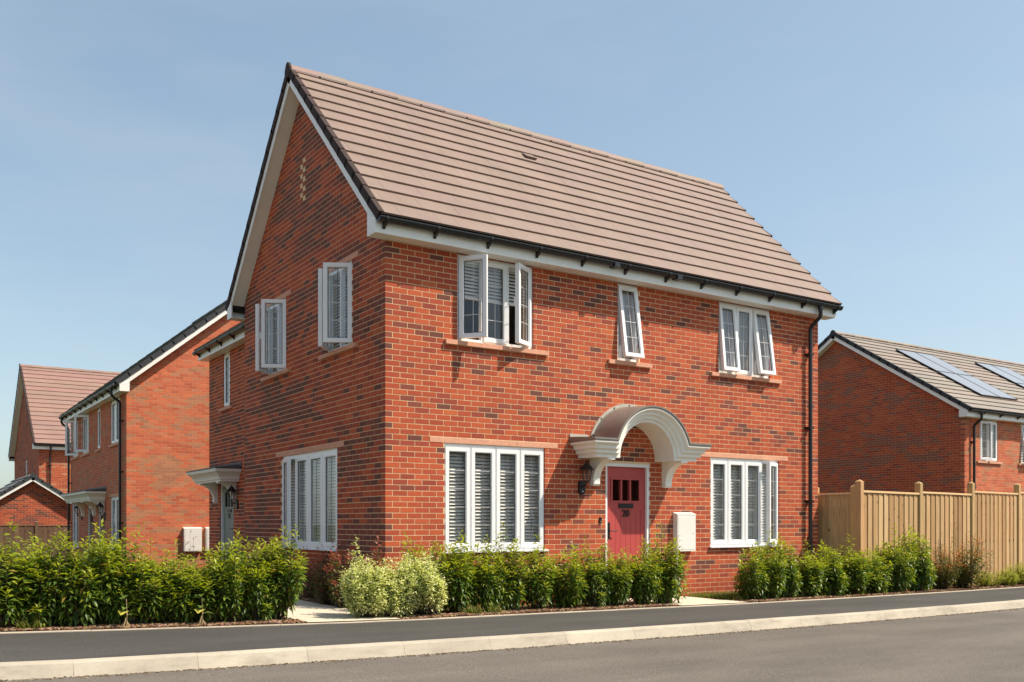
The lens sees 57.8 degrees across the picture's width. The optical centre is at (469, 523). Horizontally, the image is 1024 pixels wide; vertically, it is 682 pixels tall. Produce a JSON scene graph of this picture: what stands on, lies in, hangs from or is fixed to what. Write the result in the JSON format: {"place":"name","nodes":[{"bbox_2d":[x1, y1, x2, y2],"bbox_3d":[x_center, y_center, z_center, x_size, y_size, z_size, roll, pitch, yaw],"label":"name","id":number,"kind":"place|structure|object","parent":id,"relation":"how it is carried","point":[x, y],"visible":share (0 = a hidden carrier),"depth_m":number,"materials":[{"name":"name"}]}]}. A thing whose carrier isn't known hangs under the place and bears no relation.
{"place":"outdoors","nodes":[
{"label":"outdoors","id":0,"kind":"place"},
{"bbox_2d":[0,564,1023,631],"bbox_3d":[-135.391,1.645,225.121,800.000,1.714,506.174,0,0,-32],"label":"ground","id":1,"kind":"structure","parent":0,"point":[439,617],"depth_m":11.23,"materials":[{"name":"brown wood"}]},
{"bbox_2d":[0,473,70,555],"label":"garage","id":2,"kind":"structure","parent":1,"relation":"on","point":[31,499],"depth_m":36.00,"materials":[{"name":"brick"}]},
{"bbox_2d":[0,521,70,563],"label":"timber fence","id":3,"kind":"object","parent":1,"relation":"on","point":[44,532],"visible":0.23,"depth_m":34.52,"materials":[{"name":"brown wood"}]},
{"bbox_2d":[8,363,130,492],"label":"brick house","id":4,"kind":"structure","parent":1,"relation":"on","point":[46,397],"depth_m":42.34,"materials":[{"name":"red brick"}]},
{"bbox_2d":[58,300,239,577],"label":"brick house","id":5,"kind":"structure","parent":1,"relation":"on","point":[139,446],"depth_m":24.47,"materials":[{"name":"brick"}]},
{"bbox_2d":[65,420,77,456],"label":"window","id":6,"kind":"structure","parent":5,"relation":"in","point":[74,454],"depth_m":29.73,"materials":[{"name":"white plastic"}]},
{"bbox_2d":[71,504,78,547],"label":"window","id":7,"kind":"structure","parent":5,"relation":"in","point":[75,517],"depth_m":30.11,"materials":[{"name":"white plastic"}]},
{"bbox_2d":[74,414,88,453],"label":"window","id":8,"kind":"structure","parent":5,"relation":"in","point":[85,425],"depth_m":28.17,"materials":[{"name":"white plastic"}]},
{"bbox_2d":[90,508,92,544],"bbox_3d":[-11.335,0.526,27.901,0.063,1.967,0.802,0,0,-32],"label":"door","id":9,"kind":"structure","parent":5,"relation":"in","point":[91,517],"depth_m":28.12,"materials":[{"name":"grey glass"}]},
{"bbox_2d":[98,408,99,448],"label":"window","id":10,"kind":"structure","parent":5,"relation":"in","point":[99,408],"depth_m":26.90,"materials":[{"name":"white plastic"}]},
{"bbox_2d":[96,502,105,519],"bbox_3d":[-10.319,-0.351,25.917,0.250,0.512,0.232,0,0,-32],"label":"wall lantern","id":11,"kind":"object","parent":5,"relation":"attached to","point":[100,504],"depth_m":25.90,"materials":[{"name":"black metal"}]},
{"bbox_2d":[101,516,104,537],"bbox_3d":[-10.449,0.526,26.497,0.063,1.967,0.802,0,0,-32],"label":"door","id":12,"kind":"structure","parent":5,"relation":"in","point":[102,517],"depth_m":26.56,"materials":[{"name":"grey glass"}]},
{"bbox_2d":[111,496,117,548],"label":"window","id":13,"kind":"structure","parent":5,"relation":"in","point":[114,500],"depth_m":25.12,"materials":[{"name":"white plastic"}]},
{"bbox_2d":[111,398,119,443],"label":"window","id":14,"kind":"structure","parent":5,"relation":"in","point":[114,405],"depth_m":25.12,"materials":[{"name":"white plastic"}]},
{"bbox_2d":[183,527,201,550],"bbox_3d":[-7.330,0.425,24.534,0.482,0.635,0.127,0,0,-32],"label":"meter box","id":15,"kind":"object","parent":5,"relation":"attached to","point":[188,536],"visible":0.93,"depth_m":24.48,"materials":[{"name":"plastic"}]},
{"bbox_2d":[205,527,208,550],"bbox_3d":[-6.835,0.425,24.846,0.472,0.635,0.127,0,0,-32],"label":"meter box","id":16,"kind":"object","parent":5,"relation":"attached to","point":[206,538],"visible":0.17,"depth_m":24.70,"materials":[{"name":"plastic"}]},
{"bbox_2d":[0,617,306,631],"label":"planting bed","id":17,"kind":"object","parent":1,"relation":"on","point":[132,618],"visible":0.21,"depth_m":9.72,"materials":[{"name":"brown soil"}]},
{"bbox_2d":[0,521,53,627],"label":"laurel shrub","id":18,"kind":"object","parent":17,"relation":"on","point":[9,578],"visible":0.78,"depth_m":9.34,"materials":[{"name":"green plant"}]},
{"bbox_2d":[13,615,44,631],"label":"grass tuft","id":19,"kind":"object","parent":17,"relation":"on","point":[27,625],"visible":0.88,"depth_m":9.25,"materials":[{"name":"green plant"}]},
{"bbox_2d":[5,532,58,623],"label":"laurel shrub","id":20,"kind":"object","parent":17,"relation":"on","point":[29,552],"visible":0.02,"depth_m":9.94,"materials":[{"name":"green plant"}]},
{"bbox_2d":[4,531,86,630],"bbox_3d":[-4.389,0.598,9.580,0.848,1.038,0.789,0,0,-32],"label":"laurel shrub","id":21,"kind":"object","parent":17,"relation":"on","point":[50,616],"visible":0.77,"depth_m":9.42,"materials":[{"name":"green plant"}]},
{"bbox_2d":[33,519,119,626],"bbox_3d":[-4.035,0.539,9.649,0.850,1.185,0.704,0,0,21],"label":"laurel shrub","id":22,"kind":"object","parent":17,"relation":"on","point":[83,614],"visible":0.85,"depth_m":9.53,"materials":[{"name":"green plant"}]},
{"bbox_2d":[76,522,128,621],"bbox_3d":[-4.178,0.555,10.258,0.820,1.134,1.052,0,0,-32],"label":"laurel shrub","id":23,"kind":"object","parent":17,"relation":"on","point":[96,529],"visible":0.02,"depth_m":10.21,"materials":[{"name":"green plant"}]},
{"bbox_2d":[79,522,157,628],"bbox_3d":[-3.784,0.554,9.854,0.826,1.148,0.763,0,0,-32],"label":"laurel shrub","id":24,"kind":"object","parent":17,"relation":"on","point":[113,603],"visible":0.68,"depth_m":9.71,"materials":[{"name":"green plant"}]},
{"bbox_2d":[115,590,139,628],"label":"weed","id":25,"kind":"object","parent":17,"relation":"on","point":[121,612],"visible":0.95,"depth_m":9.60,"materials":[{"name":"green plant"}]},
{"bbox_2d":[122,537,184,623],"bbox_3d":[-3.422,0.639,9.980,0.613,0.972,0.793,0,0,27],"label":"laurel shrub","id":26,"kind":"object","parent":17,"relation":"on","point":[151,603],"visible":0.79,"depth_m":9.79,"materials":[{"name":"green plant"}]},
{"bbox_2d":[135,539,205,622],"bbox_3d":[-3.169,0.648,10.001,0.647,0.958,0.862,0,0,29],"label":"laurel shrub","id":27,"kind":"object","parent":17,"relation":"on","point":[178,606],"visible":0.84,"depth_m":9.94,"materials":[{"name":"green plant"}]},
{"bbox_2d":[144,549,200,617],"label":"laurel shrub","id":28,"kind":"object","parent":17,"relation":"on","point":[168,565],"visible":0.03,"depth_m":10.47,"materials":[{"name":"green plant"}]},
{"bbox_2d":[192,589,211,626],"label":"weed","id":29,"kind":"object","parent":17,"relation":"on","point":[201,620],"visible":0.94,"depth_m":9.90,"materials":[{"name":"green plant"}]},
{"bbox_2d":[182,548,240,621],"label":"laurel shrub","id":30,"kind":"object","parent":17,"relation":"on","point":[209,594],"visible":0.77,"depth_m":10.05,"materials":[{"name":"green plant"}]},
{"bbox_2d":[188,542,245,618],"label":"laurel shrub","id":31,"kind":"object","parent":17,"relation":"on","point":[213,556],"visible":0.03,"depth_m":10.61,"materials":[{"name":"green plant"}]},
{"bbox_2d":[211,528,256,621],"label":"laurel shrub","id":32,"kind":"object","parent":17,"relation":"on","point":[233,613],"visible":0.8,"depth_m":10.16,"materials":[{"name":"green plant"}]},
{"bbox_2d":[224,535,282,620],"bbox_3d":[-2.414,0.637,10.415,0.708,1.025,0.648,0,0,-5],"label":"laurel shrub","id":33,"kind":"object","parent":17,"relation":"on","point":[258,604],"visible":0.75,"depth_m":10.28,"materials":[{"name":"green plant"}]},
{"bbox_2d":[246,521,308,618],"bbox_3d":[-2.178,0.561,10.555,0.836,1.182,0.643,0,0,20],"label":"laurel shrub","id":34,"kind":"object","parent":17,"relation":"on","point":[287,596],"visible":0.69,"depth_m":10.45,"materials":[{"name":"green plant"}]},
{"bbox_2d":[186,322,244,567],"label":"brick house","id":35,"kind":"structure","parent":1,"relation":"on","point":[223,354],"depth_m":20.07,"materials":[{"name":"brick"}]},
{"bbox_2d":[224,352,229,406],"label":"window","id":36,"kind":"structure","parent":35,"relation":"in","point":[227,355],"depth_m":20.28,"materials":[{"name":"white plastic"}]},
{"bbox_2d":[224,486,233,566],"bbox_3d":[-5.229,0.146,20.165,0.108,1.947,0.822,0,0,-32],"label":"door","id":37,"kind":"structure","parent":35,"relation":"in","point":[228,511],"depth_m":20.24,"materials":[{"name":"grey glass"}]},
{"bbox_2d":[226,485,238,508],"bbox_3d":[-4.984,-0.551,19.445,0.250,0.512,0.232,0,0,-32],"label":"wall lantern","id":38,"kind":"object","parent":35,"relation":"attached to","point":[231,489],"depth_m":19.42,"materials":[{"name":"black metal"}]},
{"bbox_2d":[280,600,399,621],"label":"path","id":39,"kind":"structure","parent":1,"relation":"on","point":[307,611],"depth_m":11.21,"materials":[{"name":"concrete"}]},
{"bbox_2d":[298,595,385,613],"bbox_3d":[-2.508,1.151,14.031,0.480,0.072,6.000,0,0,-32],"label":"planting bed","id":40,"kind":"object","parent":1,"relation":"on","point":[326,604],"visible":0.07,"depth_m":13.07,"materials":[{"name":"brown soil"}]},
{"bbox_2d":[297,546,325,598],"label":"photinia shrub","id":41,"kind":"object","parent":40,"relation":"on","point":[310,584],"visible":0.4,"depth_m":13.72,"materials":[{"name":"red plant"}]},
{"bbox_2d":[303,538,350,605],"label":"photinia shrub","id":42,"kind":"object","parent":40,"relation":"on","point":[325,598],"visible":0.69,"depth_m":12.70,"materials":[{"name":"red plant"}]},
{"bbox_2d":[322,547,356,608],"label":"photinia shrub","id":43,"kind":"object","parent":40,"relation":"on","point":[339,603],"visible":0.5,"depth_m":12.14,"materials":[{"name":"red plant"}]},
{"bbox_2d":[363,536,393,582],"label":"photinia shrub","id":44,"kind":"object","parent":40,"relation":"on","point":[380,560],"visible":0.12,"depth_m":11.77,"materials":[{"name":"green plant"}]},
{"bbox_2d":[129,590,873,613],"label":"lawn grass","id":45,"kind":"structure","parent":1,"relation":"on","point":[723,595],"depth_m":14.96,"materials":[{"name":"green plant"}]},
{"bbox_2d":[0,586,1023,633],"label":"edging kerb","id":46,"kind":"structure","parent":1,"relation":"on","point":[459,617],"depth_m":11.02,"materials":[{"name":"concrete"}]},
{"bbox_2d":[379,602,677,619],"bbox_3d":[0.872,1.153,12.346,4.520,0.064,0.875,0,0,-32],"label":"planting bed","id":47,"kind":"object","parent":1,"relation":"on","point":[527,612],"visible":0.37,"depth_m":12.01,"materials":[{"name":"brown soil"}]},
{"bbox_2d":[337,534,395,616],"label":"variegated shrub","id":48,"kind":"object","parent":47,"relation":"on","point":[362,594],"visible":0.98,"depth_m":10.83,"materials":[{"name":"green plant"}]},
{"bbox_2d":[368,553,425,616],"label":"variegated shrub","id":49,"kind":"object","parent":47,"relation":"on","point":[403,604],"visible":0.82,"depth_m":11.00,"materials":[{"name":"green plant"}]},
{"bbox_2d":[394,532,454,612],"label":"laurel shrub","id":50,"kind":"object","parent":47,"relation":"on","point":[432,553],"visible":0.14,"depth_m":11.70,"materials":[{"name":"green plant"}]},
{"bbox_2d":[400,549,453,614],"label":"variegated shrub","id":51,"kind":"object","parent":47,"relation":"on","point":[435,596],"visible":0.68,"depth_m":11.20,"materials":[{"name":"green plant"}]},
{"bbox_2d":[437,530,484,612],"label":"laurel shrub","id":52,"kind":"object","parent":47,"relation":"on","point":[461,595],"visible":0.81,"depth_m":11.60,"materials":[{"name":"green plant"}]},
{"bbox_2d":[462,604,484,613],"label":"grass tuft","id":53,"kind":"object","parent":47,"relation":"on","point":[472,611],"visible":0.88,"depth_m":11.53,"materials":[{"name":"green plant"}]},
{"bbox_2d":[467,534,510,611],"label":"laurel shrub","id":54,"kind":"object","parent":47,"relation":"on","point":[488,592],"visible":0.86,"depth_m":11.79,"materials":[{"name":"green plant"}]},
{"bbox_2d":[485,602,507,614],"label":"grass tuft","id":55,"kind":"object","parent":47,"relation":"on","point":[494,607],"visible":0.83,"depth_m":11.72,"materials":[{"name":"green plant"}]},
{"bbox_2d":[476,522,527,610],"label":"laurel shrub","id":56,"kind":"object","parent":47,"relation":"on","point":[513,591],"visible":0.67,"depth_m":12.04,"materials":[{"name":"green plant"}]},
{"bbox_2d":[521,534,560,609],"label":"laurel shrub","id":57,"kind":"object","parent":47,"relation":"on","point":[536,596],"visible":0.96,"depth_m":12.26,"materials":[{"name":"green plant"}]},
{"bbox_2d":[541,545,590,607],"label":"laurel shrub","id":58,"kind":"object","parent":47,"relation":"on","point":[568,593],"visible":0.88,"depth_m":12.50,"materials":[{"name":"green plant"}]},
{"bbox_2d":[566,535,618,606],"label":"laurel shrub","id":59,"kind":"object","parent":47,"relation":"on","point":[599,588],"visible":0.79,"depth_m":12.80,"materials":[{"name":"green plant"}]},
{"bbox_2d":[595,545,634,604],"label":"laurel shrub","id":60,"kind":"object","parent":47,"relation":"on","point":[621,591],"visible":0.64,"depth_m":12.98,"materials":[{"name":"green plant"}]},
{"bbox_2d":[623,535,665,604],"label":"laurel shrub","id":61,"kind":"object","parent":47,"relation":"on","point":[643,590],"visible":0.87,"depth_m":13.21,"materials":[{"name":"green plant"}]},
{"bbox_2d":[635,521,691,603],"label":"laurel shrub","id":62,"kind":"object","parent":47,"relation":"on","point":[670,586],"visible":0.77,"depth_m":13.52,"materials":[{"name":"green plant"}]},
{"bbox_2d":[225,62,843,607],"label":"brick house","id":63,"kind":"structure","parent":1,"relation":"on","point":[475,328],"depth_m":14.36,"materials":[{"name":"brick"}]},
{"bbox_2d":[255,298,285,374],"bbox_3d":[-3.335,-3.131,15.573,0.503,1.198,0.900,0,0,-32],"label":"window","id":64,"kind":"structure","parent":63,"relation":"in","point":[279,307],"depth_m":15.58,"materials":[{"name":"white plastic"}]},
{"bbox_2d":[282,448,336,550],"bbox_3d":[-2.509,-0.346,14.486,0.266,1.514,2.321,0,0,-32],"label":"window","id":65,"kind":"structure","parent":63,"relation":"in","point":[313,533],"depth_m":14.46,"materials":[{"name":"white plastic"}]},
{"bbox_2d":[318,261,351,351],"bbox_3d":[-1.975,-3.131,13.422,0.498,1.198,0.900,0,0,-32],"label":"window","id":66,"kind":"structure","parent":63,"relation":"in","point":[325,285],"depth_m":13.41,"materials":[{"name":"white plastic"}]},
{"bbox_2d":[457,254,531,348],"bbox_3d":[0.428,-3.134,13.099,1.308,1.205,0.459,0,0,-32],"label":"window","id":67,"kind":"structure","parent":63,"relation":"in","point":[480,261],"depth_m":13.14,"materials":[{"name":"white plastic"}]},
{"bbox_2d":[444,443,548,552],"bbox_3d":[0.363,-0.346,13.209,1.787,1.514,0.205,0,0,-32],"label":"window","id":68,"kind":"structure","parent":63,"relation":"in","point":[470,451],"depth_m":13.19,"materials":[{"name":"white plastic"}]},
{"bbox_2d":[578,461,593,494],"bbox_3d":[1.761,-0.686,13.880,0.232,0.512,0.250,0,0,-32],"label":"wall lantern","id":69,"kind":"object","parent":63,"relation":"attached to","point":[586,466],"depth_m":13.89,"materials":[{"name":"black metal"}]},
{"bbox_2d":[607,467,644,570],"bbox_3d":[2.465,0.121,14.533,0.813,1.997,0.108,0,0,-32],"label":"door","id":70,"kind":"structure","parent":63,"relation":"in","point":[625,519],"depth_m":14.55,"materials":[{"name":"red wood"}]},
{"bbox_2d":[617,283,644,361],"bbox_3d":[2.482,-3.134,14.502,0.442,1.205,0.358,0,0,-32],"label":"window","id":71,"kind":"structure","parent":63,"relation":"in","point":[624,321],"depth_m":14.51,"materials":[{"name":"white plastic"}]},
{"bbox_2d":[673,512,695,596],"bbox_3d":[3.510,0.568,15.067,0.427,1.490,0.107,0,0,-32],"label":"meter box","id":72,"kind":"object","parent":63,"relation":"attached to","point":[684,525],"visible":0.74,"depth_m":15.01,"materials":[{"name":"plastic"}]},
{"bbox_2d":[709,457,782,547],"bbox_3d":[4.754,-0.346,15.923,1.787,1.514,0.297,0,0,-32],"label":"window","id":73,"kind":"structure","parent":63,"relation":"in","point":[724,533],"depth_m":15.95,"materials":[{"name":"white plastic"}]},
{"bbox_2d":[719,302,775,378],"bbox_3d":[4.733,-3.134,15.930,1.293,1.205,0.350,0,0,-32],"label":"window","id":74,"kind":"structure","parent":63,"relation":"in","point":[740,328],"depth_m":15.98,"materials":[{"name":"white plastic"}]},
{"bbox_2d":[630,596,741,604],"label":"path","id":75,"kind":"structure","parent":1,"relation":"on","point":[687,600],"depth_m":14.03,"materials":[{"name":"concrete"}]},
{"bbox_2d":[725,595,875,601],"bbox_3d":[5.626,1.224,15.326,3.734,0.055,0.615,0,0,-35],"label":"planting bed","id":76,"kind":"object","parent":1,"relation":"on","point":[789,600],"visible":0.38,"depth_m":14.58,"materials":[{"name":"brown soil"}]},
{"bbox_2d":[732,540,772,599],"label":"laurel shrub","id":77,"kind":"object","parent":76,"relation":"on","point":[752,584],"visible":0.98,"depth_m":14.53,"materials":[{"name":"green plant"}]},
{"bbox_2d":[755,529,788,597],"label":"laurel shrub","id":78,"kind":"object","parent":76,"relation":"on","point":[776,578],"visible":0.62,"depth_m":14.71,"materials":[{"name":"green plant"}]},
{"bbox_2d":[768,532,802,597],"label":"laurel shrub","id":79,"kind":"object","parent":76,"relation":"on","point":[789,589],"visible":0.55,"depth_m":14.97,"materials":[{"name":"green plant"}]},
{"bbox_2d":[791,539,826,596],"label":"laurel shrub","id":80,"kind":"object","parent":76,"relation":"on","point":[811,584],"visible":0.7,"depth_m":15.23,"materials":[{"name":"green plant"}]},
{"bbox_2d":[809,540,849,595],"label":"laurel shrub","id":81,"kind":"object","parent":76,"relation":"on","point":[830,583],"visible":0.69,"depth_m":15.59,"materials":[{"name":"green plant"}]},
{"bbox_2d":[826,534,874,593],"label":"laurel shrub","id":82,"kind":"object","parent":76,"relation":"on","point":[855,573],"visible":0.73,"depth_m":15.94,"materials":[{"name":"green plant"}]},
{"bbox_2d":[818,485,854,561],"bbox_3d":[6.666,0.336,16.869,0.117,2.055,0.855,0,0,-39],"label":"timber fence","id":83,"kind":"object","parent":1,"relation":"on","point":[836,519],"visible":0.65,"depth_m":16.80,"materials":[{"name":"brown wood"}]},
{"bbox_2d":[818,330,1023,577],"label":"brick house","id":84,"kind":"structure","parent":1,"relation":"on","point":[891,418],"depth_m":28.28,"materials":[{"name":"brick"}]},
{"bbox_2d":[896,349,953,372],"bbox_3d":[14.721,-5.219,29.884,1.020,0.938,1.414,0,0,-32],"label":"solar panel","id":85,"kind":"object","parent":84,"relation":"attached to","point":[930,364],"visible":1,"depth_m":29.81,"materials":[{"name":"black glass"}]},
{"bbox_2d":[915,352,971,375],"bbox_3d":[15.601,-5.219,30.439,1.020,0.938,1.414,0,0,-32],"label":"solar panel","id":86,"kind":"object","parent":84,"relation":"attached to","point":[946,365],"visible":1,"depth_m":30.43,"materials":[{"name":"black glass"}]},
{"bbox_2d":[937,371,999,397],"bbox_3d":[15.473,-4.304,28.693,1.020,0.938,1.414,0,0,-32],"label":"solar panel","id":87,"kind":"object","parent":84,"relation":"attached to","point":[970,385],"visible":1,"depth_m":28.59,"materials":[{"name":"black glass"}]},
{"bbox_2d":[957,374,1017,400],"bbox_3d":[16.352,-4.304,29.247,1.020,0.938,1.414,0,0,-32],"label":"solar panel","id":88,"kind":"object","parent":84,"relation":"attached to","point":[990,388],"visible":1,"depth_m":29.20,"materials":[{"name":"blue glass"}]},
{"bbox_2d":[980,420,996,461],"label":"window","id":89,"kind":"structure","parent":84,"relation":"in","point":[988,445],"depth_m":27.10,"materials":[{"name":"white plastic"}]},
{"bbox_2d":[975,362,1023,383],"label":"solar panel","id":90,"kind":"object","parent":84,"relation":"attached to","point":[1001,373],"visible":1,"depth_m":32.32,"materials":[{"name":"blue glass"}]},
{"bbox_2d":[992,365,1023,380],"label":"solar panel","id":91,"kind":"object","parent":84,"relation":"attached to","point":[1013,373],"visible":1,"depth_m":33.12,"materials":[{"name":"blue glass"}]},
{"bbox_2d":[1021,424,1023,462],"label":"window","id":92,"kind":"structure","parent":84,"relation":"in","point":[1022,426],"depth_m":28.06,"materials":[{"name":"white plastic"}]},
{"bbox_2d":[855,479,1023,592],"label":"timber fence","id":93,"kind":"object","parent":1,"relation":"on","point":[947,511],"visible":0.62,"depth_m":18.73,"materials":[{"name":"beige wood"}]},
{"bbox_2d":[883,583,1021,594],"bbox_3d":[14.512,1.499,22.339,19.006,0.505,1.040,0,0,-38],"label":"planting bed","id":94,"kind":"object","parent":1,"relation":"on","point":[952,590],"visible":0.22,"depth_m":17.71,"materials":[{"name":"brown soil"}]},
{"bbox_2d":[858,544,892,592],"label":"laurel shrub","id":95,"kind":"object","parent":94,"relation":"on","point":[879,582],"visible":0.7,"depth_m":16.30,"materials":[{"name":"green plant"}]},
{"bbox_2d":[877,523,919,592],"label":"laurel shrub","id":96,"kind":"object","parent":94,"relation":"on","point":[900,579],"visible":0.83,"depth_m":16.68,"materials":[{"name":"green plant"}]},
{"bbox_2d":[897,525,938,590],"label":"laurel shrub","id":97,"kind":"object","parent":94,"relation":"on","point":[922,580],"visible":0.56,"depth_m":17.13,"materials":[{"name":"green plant"}]},
{"bbox_2d":[930,537,962,588],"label":"photinia shrub","id":98,"kind":"object","parent":94,"relation":"on","point":[942,581],"visible":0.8,"depth_m":17.85,"materials":[{"name":"green plant"}]},
{"bbox_2d":[941,522,994,587],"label":"photinia shrub","id":99,"kind":"object","parent":94,"relation":"on","point":[966,576],"visible":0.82,"depth_m":18.31,"materials":[{"name":"green plant"}]},
{"bbox_2d":[973,571,1003,586],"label":"euonymus shrub","id":100,"kind":"object","parent":94,"relation":"on","point":[988,581],"visible":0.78,"depth_m":18.95,"materials":[{"name":"green plant"}]},
{"bbox_2d":[991,565,1020,585],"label":"euonymus shrub","id":101,"kind":"object","parent":94,"relation":"on","point":[1011,579],"visible":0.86,"depth_m":19.53,"materials":[{"name":"green plant"}]},
{"bbox_2d":[1003,561,1023,583],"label":"euonymus shrub","id":102,"kind":"object","parent":94,"relation":"on","point":[1020,572],"visible":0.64,"depth_m":20.06,"materials":[{"name":"green plant"}]},
{"bbox_2d":[0,608,1023,681],"bbox_3d":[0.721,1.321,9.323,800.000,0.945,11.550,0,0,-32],"label":"road","id":103,"kind":"structure","parent":0,"point":[981,647],"depth_m":8.43,"materials":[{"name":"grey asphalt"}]},
{"bbox_2d":[0,599,1023,679],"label":"kerb","id":104,"kind":"structure","parent":103,"relation":"on","point":[84,667],"depth_m":8.74,"materials":[{"name":"concrete"}]},
{"bbox_2d":[0,587,1023,661],"bbox_3d":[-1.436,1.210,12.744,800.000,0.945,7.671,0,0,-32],"label":"pavement","id":105,"kind":"structure","parent":0,"point":[52,646],"depth_m":9.80,"materials":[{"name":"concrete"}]},
{"bbox_2d":[0,0,1023,487],"label":"sky","id":106,"kind":"structure","parent":0,"point":[880,143],"materials":[{"name":"blue"}]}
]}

